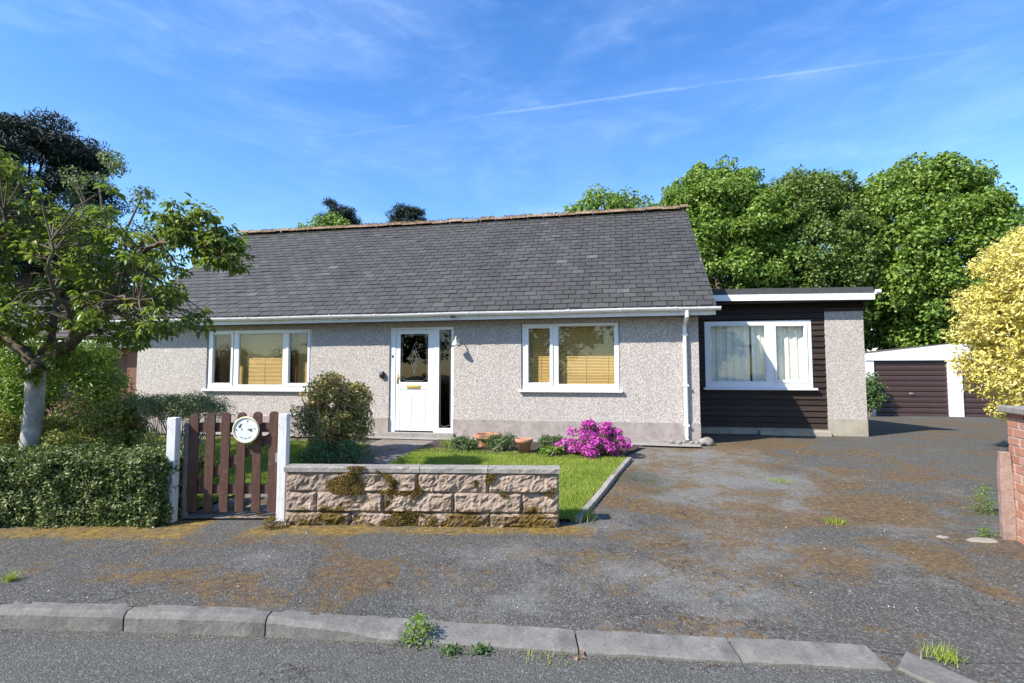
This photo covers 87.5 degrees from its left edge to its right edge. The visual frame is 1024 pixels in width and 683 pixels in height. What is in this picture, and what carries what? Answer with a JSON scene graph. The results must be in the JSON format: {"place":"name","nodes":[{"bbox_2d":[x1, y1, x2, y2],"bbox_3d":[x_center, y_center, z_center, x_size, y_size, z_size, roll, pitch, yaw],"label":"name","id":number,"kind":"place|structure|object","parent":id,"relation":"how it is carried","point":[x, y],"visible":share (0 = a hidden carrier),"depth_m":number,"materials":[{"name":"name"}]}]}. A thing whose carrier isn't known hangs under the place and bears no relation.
{"place":"outdoors","nodes":[
{"label":"outdoors","id":0,"kind":"place"},
{"bbox_2d":[0,275,60,290],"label":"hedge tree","id":1,"kind":"object","parent":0,"point":[37,285],"visible":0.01,"depth_m":26.26,"materials":[{"name":"green plant"}]},
{"bbox_2d":[116,436,366,507],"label":"lawn","id":2,"kind":"structure","parent":0,"point":[203,441],"depth_m":8.93,"materials":[{"name":"plant"}]},
{"bbox_2d":[0,403,21,448],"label":"shrub","id":3,"kind":"object","parent":2,"relation":"on","point":[9,431],"visible":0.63,"depth_m":7.26,"materials":[{"name":"green plant"}]},
{"bbox_2d":[0,342,73,424],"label":"shrub","id":4,"kind":"object","parent":2,"relation":"on","point":[47,389],"visible":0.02,"depth_m":9.11,"materials":[{"name":"green plant"}]},
{"bbox_2d":[0,325,136,446],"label":"shrub","id":5,"kind":"object","parent":2,"relation":"on","point":[95,379],"visible":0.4,"depth_m":8.24,"materials":[{"name":"green plant"}]},
{"bbox_2d":[38,427,105,448],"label":"shrub","id":6,"kind":"object","parent":2,"relation":"on","point":[61,441],"visible":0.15,"depth_m":6.18,"materials":[{"name":"green plant"}]},
{"bbox_2d":[40,391,154,448],"bbox_3d":[-5.277,1.208,6.836,1.326,1.183,1.069,0,-4,0],"label":"shrub","id":7,"kind":"object","parent":2,"relation":"on","point":[111,413],"visible":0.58,"depth_m":6.67,"materials":[{"name":"green plant"}]},
{"bbox_2d":[0,442,204,528],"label":"hedge","id":8,"kind":"object","parent":2,"relation":"on","point":[102,484],"visible":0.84,"depth_m":4.97,"materials":[{"name":"green plant"}]},
{"bbox_2d":[0,144,255,449],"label":"garden tree","id":9,"kind":"object","parent":2,"relation":"on","point":[214,244],"visible":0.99,"depth_m":6.18,"materials":[{"name":"green plant"}]},
{"bbox_2d":[132,429,218,474],"bbox_3d":[-4.031,1.415,6.298,0.990,0.745,0.851,0,-4,0],"label":"heather bush","id":10,"kind":"object","parent":2,"relation":"on","point":[146,436],"visible":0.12,"depth_m":6.31,"materials":[{"name":"green plant"}]},
{"bbox_2d":[121,390,238,452],"bbox_3d":[-4.347,1.208,6.970,1.390,1.179,0.989,0,-4,0],"label":"heather bush","id":11,"kind":"object","parent":2,"relation":"on","point":[161,408],"visible":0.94,"depth_m":6.79,"materials":[{"name":"green plant"}]},
{"bbox_2d":[289,370,374,453],"bbox_3d":[-2.803,1.143,8.447,1.226,1.379,1.274,3,-5,-42],"label":"photinia bush","id":12,"kind":"object","parent":2,"relation":"on","point":[343,417],"visible":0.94,"depth_m":8.24,"materials":[{"name":"green plant"}]},
{"bbox_2d":[296,438,376,463],"bbox_3d":[-2.504,1.608,7.649,1.114,0.413,0.835,1,-4,-22],"label":"ground cover plant","id":13,"kind":"object","parent":2,"relation":"on","point":[351,451],"visible":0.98,"depth_m":7.56,"materials":[{"name":"green plant"}]},
{"bbox_2d":[182,439,432,517],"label":"garden path","id":14,"kind":"structure","parent":0,"point":[387,451],"depth_m":7.76,"materials":[{"name":"concrete"}]},
{"bbox_2d":[197,436,626,518],"bbox_3d":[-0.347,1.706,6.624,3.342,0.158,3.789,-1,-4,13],"label":"lawn","id":15,"kind":"structure","parent":0,"point":[532,464],"depth_m":7.57,"materials":[{"name":"plant"}]},
{"bbox_2d":[413,439,642,458],"bbox_3d":[0.318,1.757,8.808,3.650,0.081,1.200,-1,-4,11],"label":"flower bed","id":16,"kind":"object","parent":15,"relation":"on","point":[533,447],"visible":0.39,"depth_m":8.68,"materials":[{"name":"soil"}]},
{"bbox_2d":[439,436,455,446],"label":"grass tuft","id":17,"kind":"object","parent":16,"relation":"on","point":[448,443],"visible":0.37,"depth_m":9.03,"materials":[{"name":"green plant"}]},
{"bbox_2d":[449,434,479,450],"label":"ground cover plant","id":18,"kind":"object","parent":16,"relation":"on","point":[463,443],"visible":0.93,"depth_m":8.57,"materials":[{"name":"green plant"}]},
{"bbox_2d":[473,432,501,446],"bbox_3d":[-0.410,1.649,8.964,0.444,0.210,0.444,-1,-4,11],"label":"flower pot","id":19,"kind":"object","parent":16,"relation":"on","point":[478,435],"visible":0.65,"depth_m":8.83,"materials":[{"name":"ceramic"}]},
{"bbox_2d":[479,432,517,451],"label":"ground cover plant","id":20,"kind":"object","parent":16,"relation":"on","point":[498,445],"visible":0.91,"depth_m":8.62,"materials":[{"name":"green plant"}]},
{"bbox_2d":[515,437,532,452],"bbox_3d":[0.190,1.636,8.414,0.284,0.220,0.284,1,-4,-11],"label":"flower pot","id":21,"kind":"object","parent":16,"relation":"on","point":[524,444],"visible":0.99,"depth_m":8.32,"materials":[{"name":"ceramic"}]},
{"bbox_2d":[536,434,566,449],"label":"ground cover plant","id":22,"kind":"object","parent":16,"relation":"on","point":[544,440],"visible":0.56,"depth_m":8.61,"materials":[{"name":"green plant"}]},
{"bbox_2d":[538,445,564,456],"bbox_3d":[0.615,1.707,8.263,0.427,0.266,0.339,0,-4,0],"label":"primrose","id":23,"kind":"object","parent":16,"relation":"on","point":[547,450],"visible":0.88,"depth_m":8.20,"materials":[{"name":"green plant"}]},
{"bbox_2d":[554,418,632,459],"bbox_3d":[1.246,1.519,8.276,1.096,0.638,0.794,1,-4,-20],"label":"azalea bush","id":24,"kind":"object","parent":16,"relation":"on","point":[601,439],"visible":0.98,"depth_m":8.17,"materials":[{"name":"purple plant"}]},
{"bbox_2d":[560,502,607,523],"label":"grass tuft","id":25,"kind":"object","parent":15,"relation":"on","point":[578,511],"visible":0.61,"depth_m":5.23,"materials":[{"name":"green plant"}]},
{"bbox_2d":[149,430,700,446],"bbox_3d":[-2.597,1.842,10.300,11.850,0.023,0.540,-1,-4,11],"label":"concrete apron","id":26,"kind":"object","parent":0,"point":[534,440],"visible":0.29,"depth_m":10.03,"materials":[{"name":"grey concrete"}]},
{"bbox_2d":[0,628,923,682],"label":"road","id":27,"kind":"structure","parent":0,"point":[36,656],"depth_m":2.77,"materials":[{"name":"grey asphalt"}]},
{"bbox_2d":[0,602,134,630],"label":"kerb stone","id":28,"kind":"object","parent":27,"relation":"on","point":[65,616],"visible":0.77,"depth_m":3.16,"materials":[{"name":"concrete"}]},
{"bbox_2d":[124,605,272,636],"bbox_3d":[-1.850,1.670,3.156,0.860,0.168,0.117,0,-4,4],"label":"kerb stone","id":29,"kind":"object","parent":27,"relation":"on","point":[226,621],"visible":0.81,"depth_m":3.12,"materials":[{"name":"concrete"}]},
{"bbox_2d":[266,610,416,643],"bbox_3d":[-0.990,1.671,3.095,0.850,0.158,0.201,0,-4,0],"label":"kerb stone","id":30,"kind":"object","parent":27,"relation":"on","point":[306,625],"visible":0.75,"depth_m":3.06,"materials":[{"name":"concrete"}]},
{"bbox_2d":[397,609,443,650],"bbox_3d":[-0.522,1.618,3.006,0.237,0.177,0.257,3,-5,-44],"label":"weed","id":31,"kind":"object","parent":27,"relation":"on","point":[418,622],"visible":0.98,"depth_m":2.99,"materials":[{"name":"green plant"}]},
{"bbox_2d":[438,642,467,658],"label":"weed","id":32,"kind":"object","parent":27,"relation":"on","point":[450,648],"visible":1,"depth_m":2.88,"materials":[{"name":"green plant"}]},
{"bbox_2d":[470,641,493,655],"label":"weed","id":33,"kind":"object","parent":27,"relation":"on","point":[480,648],"visible":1,"depth_m":2.88,"materials":[{"name":"green plant"}]},
{"bbox_2d":[518,646,579,672],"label":"grass tuft","id":34,"kind":"object","parent":27,"relation":"on","point":[545,657],"visible":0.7,"depth_m":2.83,"materials":[{"name":"green plant"}]},
{"bbox_2d":[574,650,586,660],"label":"dry leaf","id":35,"kind":"object","parent":27,"relation":"on","point":[582,656],"visible":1,"depth_m":2.84,"materials":[{"name":"brown plant"}]},
{"bbox_2d":[898,651,976,682],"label":"kerb stone","id":36,"kind":"object","parent":27,"relation":"on","point":[918,668],"visible":0.8,"depth_m":2.68,"materials":[{"name":"concrete"}]},
{"bbox_2d":[27,452,985,610],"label":"gravel chippings","id":37,"kind":"object","parent":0,"point":[591,529],"visible":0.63,"depth_m":4.20,"materials":[{"name":"grey gravel"}]},
{"bbox_2d":[0,416,1023,662],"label":"driveway","id":38,"kind":"structure","parent":0,"point":[628,554],"depth_m":4.10,"materials":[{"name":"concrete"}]},
{"bbox_2d":[1,569,20,582],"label":"grass tuft","id":39,"kind":"object","parent":38,"relation":"on","point":[11,577],"visible":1,"depth_m":3.62,"materials":[{"name":"green plant"}]},
{"bbox_2d":[164,417,180,522],"bbox_3d":[-3.270,1.279,5.150,0.085,1.090,0.085,0,-4,0],"label":"gate post","id":40,"kind":"object","parent":38,"relation":"on","point":[173,439],"visible":0.53,"depth_m":5.13,"materials":[{"name":"white paint"}]},
{"bbox_2d":[181,418,189,518],"bbox_3d":[-3.195,1.296,5.249,0.050,1.070,0.050,0,-4,0],"label":"gate post","id":41,"kind":"object","parent":38,"relation":"on","point":[184,512],"visible":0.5,"depth_m":5.23,"materials":[{"name":"brown wood"}]},
{"bbox_2d":[187,411,278,511],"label":"gate","id":42,"kind":"structure","parent":41,"relation":"attached to","point":[205,486],"depth_m":5.23,"materials":[{"name":"paint"}]},
{"bbox_2d":[232,416,259,442],"bbox_3d":[-2.582,0.858,5.194,0.260,0.260,0.028,0,-4,0],"label":"plaque","id":43,"kind":"object","parent":42,"relation":"attached to","point":[245,429],"visible":1,"depth_m":5.19,"materials":[{"name":"white ceramic"}]},
{"bbox_2d":[260,514,286,530],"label":"weed","id":44,"kind":"object","parent":38,"relation":"on","point":[269,522],"visible":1,"depth_m":4.88,"materials":[{"name":"green plant"}]},
{"bbox_2d":[276,414,290,520],"bbox_3d":[-2.225,1.268,5.201,0.085,1.120,0.085,0,-4,0],"label":"gate post","id":45,"kind":"object","parent":38,"relation":"on","point":[283,440],"visible":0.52,"depth_m":5.17,"materials":[{"name":"white paint"}]},
{"bbox_2d":[284,464,559,527],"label":"garden wall","id":46,"kind":"structure","parent":38,"relation":"on","point":[429,495],"depth_m":4.97,"materials":[{"name":"stone"}]},
{"bbox_2d":[110,204,881,445],"bbox_3d":[-0.165,-0.516,13.701,15.720,5.604,7.668,-1,-4,11],"label":"bungalow","id":47,"kind":"object","parent":38,"relation":"on","point":[632,325],"visible":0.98,"depth_m":10.88,"materials":[{"name":"concrete"}]},
{"bbox_2d":[201,329,311,391],"bbox_3d":[-5.291,0.405,11.302,2.550,1.285,0.379,-1,-4,11],"label":"window","id":48,"kind":"structure","parent":47,"relation":"in","point":[273,374],"depth_m":11.33,"materials":[{"name":"white plastic"}]},
{"bbox_2d":[384,327,454,437],"bbox_3d":[-1.785,0.785,10.450,1.410,2.140,0.220,-1,-4,11],"label":"door","id":49,"kind":"structure","parent":47,"relation":"in","point":[421,359],"depth_m":10.50,"materials":[{"name":"white plastic"}]},
{"bbox_2d":[519,322,622,392],"bbox_3d":[1.081,0.302,9.978,1.910,1.285,0.249,-1,-4,11],"label":"window","id":50,"kind":"structure","parent":47,"relation":"in","point":[555,357],"depth_m":10.04,"materials":[{"name":"white plastic"}]},
{"bbox_2d":[703,320,817,389],"bbox_3d":[5.118,0.289,11.168,2.190,1.440,0.297,-1,-4,11],"label":"window","id":51,"kind":"structure","parent":47,"relation":"in","point":[781,349],"depth_m":11.20,"materials":[{"name":"white plastic"}]},
{"bbox_2d":[574,457,631,522],"bbox_3d":[1.195,1.755,6.570,0.080,0.219,3.166,-1,-4,21],"label":"lawn edging","id":52,"kind":"object","parent":38,"relation":"on","point":[593,501],"visible":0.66,"depth_m":6.10,"materials":[{"name":"concrete"}]},
{"bbox_2d":[698,437,713,445],"bbox_3d":[3.387,1.756,9.321,0.261,0.181,0.224,0,-4,0],"label":"rock","id":53,"kind":"object","parent":38,"relation":"on","point":[708,441],"visible":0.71,"depth_m":9.24,"materials":[{"name":"white stone"}]},
{"bbox_2d":[765,477,800,483],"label":"grass tuft","id":54,"kind":"object","parent":38,"relation":"on","point":[781,480],"visible":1,"depth_m":6.69,"materials":[{"name":"green plant"}]},
{"bbox_2d":[821,516,846,524],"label":"grass tuft","id":55,"kind":"object","parent":38,"relation":"on","point":[839,521],"visible":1,"depth_m":5.05,"materials":[{"name":"green plant"}]},
{"bbox_2d":[865,372,888,415],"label":"shrub","id":56,"kind":"object","parent":38,"relation":"on","point":[874,394],"visible":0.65,"depth_m":17.96,"materials":[{"name":"green plant"}]},
{"bbox_2d":[865,343,1010,416],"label":"garage","id":57,"kind":"structure","parent":38,"relation":"on","point":[921,381],"depth_m":18.21,"materials":[{"name":"white paint"}]},
{"bbox_2d":[874,360,948,416],"bbox_3d":[13.620,1.615,18.278,2.239,2.040,0.127,-1,-4,11],"label":"door","id":58,"kind":"structure","parent":57,"relation":"in","point":[915,387],"depth_m":18.28,"materials":[{"name":"brown metal"}]},
{"bbox_2d":[962,360,1010,416],"bbox_3d":[16.229,1.583,17.762,2.239,2.040,0.127,-1,-4,11],"label":"door","id":59,"kind":"structure","parent":57,"relation":"in","point":[973,407],"depth_m":17.90,"materials":[{"name":"brown metal"}]},
{"bbox_2d":[916,634,977,667],"bbox_3d":[2.279,1.630,2.807,0.244,0.070,0.259,-2,-4,31],"label":"grass tuft","id":60,"kind":"object","parent":38,"relation":"on","point":[955,657],"visible":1,"depth_m":2.81,"materials":[{"name":"green plant"}]},
{"bbox_2d":[963,483,998,515],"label":"weed","id":61,"kind":"object","parent":38,"relation":"on","point":[985,502],"visible":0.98,"depth_m":5.35,"materials":[{"name":"green plant"}]},
{"bbox_2d":[966,537,997,542],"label":"stone slab","id":62,"kind":"structure","parent":38,"relation":"on","point":[981,540],"depth_m":4.50,"materials":[{"name":"beige stone"}]},
{"bbox_2d":[941,224,1023,422],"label":"golden shrub","id":63,"kind":"object","parent":38,"relation":"on","point":[996,352],"visible":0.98,"depth_m":8.10,"materials":[{"name":"yellow plant"}]},
{"bbox_2d":[970,526,1000,538],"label":"weed","id":64,"kind":"object","parent":38,"relation":"on","point":[987,532],"visible":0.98,"depth_m":4.62,"materials":[{"name":"green plant"}]},
{"bbox_2d":[997,405,1023,544],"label":"brick wall","id":65,"kind":"structure","parent":38,"relation":"on","point":[1010,472],"depth_m":4.54,"materials":[{"name":"brick"}]},
{"bbox_2d":[0,0,1023,350],"label":"sky","id":66,"kind":"structure","parent":0,"point":[261,112],"materials":[{"name":"blue"}]},
{"bbox_2d":[872,651,1023,682],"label":"driveway mouth","id":67,"kind":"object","parent":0,"point":[996,673],"visible":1,"depth_m":2.72},
{"label":"ground","id":68,"kind":"structure","parent":0,"visible":0},
{"bbox_2d":[0,106,131,290],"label":"pine tree","id":69,"kind":"object","parent":68,"relation":"on","point":[27,140],"visible":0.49,"depth_m":21.78,"materials":[{"name":"green plant"}]},
{"bbox_2d":[0,292,136,424],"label":"bungalow","id":70,"kind":"object","parent":68,"relation":"on","point":[128,361],"visible":0.02,"depth_m":13.95,"materials":[{"name":"brown brick"}]},
{"bbox_2d":[45,369,79,396],"bbox_3d":[-12.250,0.833,13.944,2.020,1.240,0.058,0,-4,0],"label":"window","id":71,"kind":"structure","parent":70,"relation":"in","point":[58,369],"depth_m":13.91,"materials":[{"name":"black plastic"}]},
{"bbox_2d":[43,149,173,291],"bbox_3d":[-16.080,-2.419,21.172,4.314,10.675,3.727,0,-4,0],"label":"birch tree","id":72,"kind":"object","parent":68,"relation":"on","point":[83,198],"visible":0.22,"depth_m":21.05,"materials":[{"name":"green plant"}]},
{"bbox_2d":[294,209,350,230],"bbox_3d":[-12.689,-2.533,36.428,5.283,12.810,5.022,0,-4,0],"label":"sycamore tree","id":73,"kind":"object","parent":68,"relation":"on","point":[327,219],"visible":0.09,"depth_m":36.27,"materials":[{"name":"green plant"}]},
{"bbox_2d":[312,197,362,227],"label":"pine tree","id":74,"kind":"object","parent":68,"relation":"on","point":[350,214],"visible":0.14,"depth_m":40.17,"materials":[{"name":"green plant"}]},
{"bbox_2d":[384,202,427,222],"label":"pine tree","id":75,"kind":"object","parent":68,"relation":"on","point":[411,213],"visible":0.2,"depth_m":45.21,"materials":[{"name":"green plant"}]},
{"bbox_2d":[413,620,577,654],"bbox_3d":[-0.101,1.697,3.030,0.944,0.100,0.211,0,-4,7],"label":"kerb stone","id":76,"kind":"object","parent":68,"relation":"on","point":[525,638],"visible":0.71,"depth_m":3.00,"materials":[{"name":"concrete"}]},
{"bbox_2d":[561,182,653,212],"bbox_3d":[7.144,-3.447,37.728,7.679,14.797,7.330,0,-4,0],"label":"sycamore tree","id":77,"kind":"object","parent":68,"relation":"on","point":[618,201],"visible":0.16,"depth_m":36.00,"materials":[{"name":"green plant"}]},
{"bbox_2d":[576,630,741,663],"bbox_3d":[0.780,1.691,2.925,0.854,0.100,0.209,0,-4,6],"label":"kerb stone","id":78,"kind":"object","parent":68,"relation":"on","point":[626,644],"visible":0.78,"depth_m":2.90,"materials":[{"name":"concrete"}]},
{"bbox_2d":[645,154,811,288],"bbox_3d":[10.384,-2.897,26.726,8.713,12.355,7.927,0,-4,0],"label":"sycamore tree","id":79,"kind":"object","parent":68,"relation":"on","point":[724,215],"visible":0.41,"depth_m":24.19,"materials":[{"name":"green plant"}]},
{"bbox_2d":[728,638,891,671],"bbox_3d":[1.565,1.685,2.842,0.745,0.096,0.208,0,-4,6],"label":"kerb stone","id":80,"kind":"object","parent":68,"relation":"on","point":[804,654],"visible":0.78,"depth_m":2.82,"materials":[{"name":"concrete"}]},
{"bbox_2d":[734,164,900,351],"bbox_3d":[14.633,-2.723,25.990,7.684,11.883,6.445,0,-4,0],"label":"oak tree","id":81,"kind":"object","parent":68,"relation":"on","point":[824,199],"visible":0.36,"depth_m":24.18,"materials":[{"name":"green plant"}]},
{"bbox_2d":[827,150,1023,350],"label":"sycamore tree","id":82,"kind":"object","parent":68,"relation":"on","point":[970,208],"visible":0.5,"depth_m":23.16,"materials":[{"name":"green plant"}]}
]}

